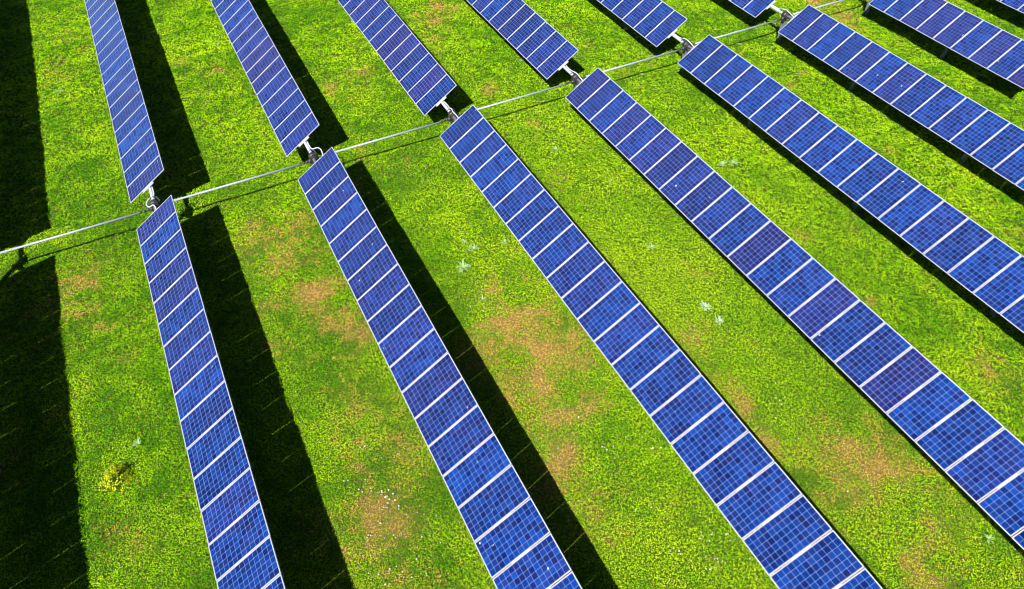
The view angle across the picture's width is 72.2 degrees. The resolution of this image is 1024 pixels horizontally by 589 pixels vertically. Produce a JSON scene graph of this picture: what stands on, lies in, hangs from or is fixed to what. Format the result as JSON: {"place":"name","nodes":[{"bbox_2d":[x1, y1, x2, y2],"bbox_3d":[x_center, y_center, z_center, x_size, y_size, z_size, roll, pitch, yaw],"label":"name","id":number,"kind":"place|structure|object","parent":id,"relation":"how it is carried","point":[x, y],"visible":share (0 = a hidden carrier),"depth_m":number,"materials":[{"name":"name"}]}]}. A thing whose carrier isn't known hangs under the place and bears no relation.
{"place":"outdoors","nodes":[
{"label":"outdoors","id":0,"kind":"place"},
{"bbox_2d":[0,0,1023,588],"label":"ground","id":1,"kind":"structure","parent":0,"point":[602,376],"depth_m":24.77,"materials":[{"name":"green plant"}]},
{"bbox_2d":[99,463,133,492],"bbox_3d":[-11.628,5.329,20.492,0.966,0.614,0.933,-3,48,-2],"label":"flowering bush","id":2,"kind":"object","parent":1,"relation":"on","point":[115,474],"visible":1,"depth_m":20.49,"materials":[{"name":"yellow plant"}]},
{"bbox_2d":[131,438,140,446],"bbox_3d":[-11.445,4.496,21.406,0.312,0.119,0.360,0,48,1],"label":"weed","id":3,"kind":"object","parent":1,"relation":"on","point":[137,442],"visible":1,"depth_m":21.40,"materials":[{"name":"green plant"}]},
{"bbox_2d":[84,0,285,588],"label":"solar tracker","id":4,"kind":"object","parent":1,"relation":"on","point":[242,552],"visible":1,"depth_m":21.75,"materials":[{"name":"glass"}]},
{"bbox_2d":[0,208,149,253],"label":"drive shaft","id":5,"kind":"object","parent":4,"relation":"attached to","point":[67,233],"visible":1,"depth_m":25.93,"materials":[{"name":"metal"}]},
{"bbox_2d":[210,0,582,588],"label":"solar tracker","id":6,"kind":"object","parent":1,"relation":"on","point":[439,396],"visible":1,"depth_m":21.68,"materials":[{"name":"glass"}]},
{"bbox_2d":[174,160,307,200],"bbox_3d":[-10.857,-4.424,27.735,5.727,0.145,0.151,-21,51,-17],"label":"drive shaft","id":7,"kind":"object","parent":6,"relation":"attached to","point":[240,181],"visible":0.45,"depth_m":27.75,"materials":[{"name":"metal"}]},
{"bbox_2d":[456,258,470,273],"bbox_3d":[-1.830,-1.057,26.149,0.629,0.168,0.705,-21,51,-17],"label":"thistle","id":8,"kind":"object","parent":1,"relation":"on","point":[462,266],"visible":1,"depth_m":26.18,"materials":[{"name":"green plant"}]},
{"bbox_2d":[468,243,478,251],"bbox_3d":[-1.453,-1.806,26.801,0.454,0.155,0.439,0,48,2],"label":"thistle","id":9,"kind":"object","parent":1,"relation":"on","point":[473,248],"visible":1,"depth_m":26.79,"materials":[{"name":"green plant"}]},
{"bbox_2d":[338,0,882,588],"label":"solar tracker","id":10,"kind":"object","parent":1,"relation":"on","point":[610,312],"visible":1,"depth_m":21.59,"materials":[{"name":"glass"}]},
{"bbox_2d":[319,118,447,157],"bbox_3d":[-5.340,-6.592,29.554,5.727,0.145,0.151,-21,51,-17],"label":"drive shaft","id":11,"kind":"object","parent":10,"relation":"attached to","point":[444,120],"visible":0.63,"depth_m":29.59,"materials":[{"name":"metal"}]},
{"bbox_2d":[458,81,571,116],"bbox_3d":[0.176,-8.760,31.373,5.727,0.145,0.151,-21,51,-17],"label":"drive shaft","id":12,"kind":"object","parent":10,"relation":"attached to","point":[460,114],"visible":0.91,"depth_m":31.41,"materials":[{"name":"metal"}]},
{"bbox_2d":[700,301,712,310],"bbox_3d":[6.821,0.408,24.680,0.442,0.197,0.550,-13,50,-11],"label":"thistle","id":13,"kind":"object","parent":1,"relation":"on","point":[705,305],"visible":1,"depth_m":24.72,"materials":[{"name":"green plant"}]},
{"bbox_2d":[715,315,724,325],"bbox_3d":[7.173,0.883,24.277,0.403,0.125,0.488,2,49,3],"label":"thistle","id":14,"kind":"object","parent":1,"relation":"on","point":[719,320],"visible":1,"depth_m":24.31,"materials":[{"name":"green plant"}]},
{"bbox_2d":[727,159,739,165],"bbox_3d":[9.507,-5.686,30.090,0.479,0.107,0.455,-20,51,-16],"label":"thistle","id":15,"kind":"object","parent":1,"relation":"on","point":[733,161],"visible":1,"depth_m":30.10,"materials":[{"name":"green plant"}]},
{"bbox_2d":[467,0,1023,549],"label":"solar tracker","id":16,"kind":"object","parent":1,"relation":"on","point":[665,162],"visible":0.99,"depth_m":23.13,"materials":[{"name":"glass"}]},
{"bbox_2d":[582,48,681,78],"bbox_3d":[5.693,-10.928,33.192,5.727,0.145,0.151,-21,51,-17],"label":"drive shaft","id":17,"kind":"object","parent":16,"relation":"attached to","point":[679,49],"visible":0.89,"depth_m":33.27,"materials":[{"name":"metal"}]},
{"bbox_2d":[597,0,1023,332],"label":"solar tracker","id":18,"kind":"object","parent":1,"relation":"on","point":[746,88],"visible":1,"depth_m":27.39,"materials":[{"name":"glass"}]},
{"bbox_2d":[691,18,781,46],"bbox_3d":[11.209,-13.097,35.012,5.727,0.145,0.151,-21,51,-17],"label":"drive shaft","id":19,"kind":"object","parent":18,"relation":"attached to","point":[779,19],"visible":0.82,"depth_m":35.09,"materials":[{"name":"metal"}]},
{"bbox_2d":[714,0,1023,190],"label":"solar tracker","id":20,"kind":"object","parent":1,"relation":"on","point":[830,41],"visible":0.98,"depth_m":30.98,"materials":[{"name":"glass"}]},
{"bbox_2d":[863,0,1023,88],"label":"solar tracker","id":21,"kind":"object","parent":1,"relation":"on","point":[980,44],"visible":1,"depth_m":34.17,"materials":[{"name":"glass"}]},
{"bbox_2d":[790,0,843,15],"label":"drive shaft","id":22,"kind":"object","parent":21,"relation":"attached to","point":[819,6],"visible":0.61,"depth_m":36.66,"materials":[{"name":"metal"}]},
{"bbox_2d":[984,534,994,543],"bbox_3d":[12.980,6.631,19.085,0.279,0.104,0.302,-8,49,-6],"label":"weed","id":23,"kind":"object","parent":1,"relation":"on","point":[989,537],"visible":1,"depth_m":19.10,"materials":[{"name":"green plant"}]},
{"bbox_2d":[996,0,1023,27],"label":"solar tracker","id":24,"kind":"object","parent":1,"relation":"on","point":[1016,4],"visible":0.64,"depth_m":36.82,"materials":[{"name":"glass"}]}
]}

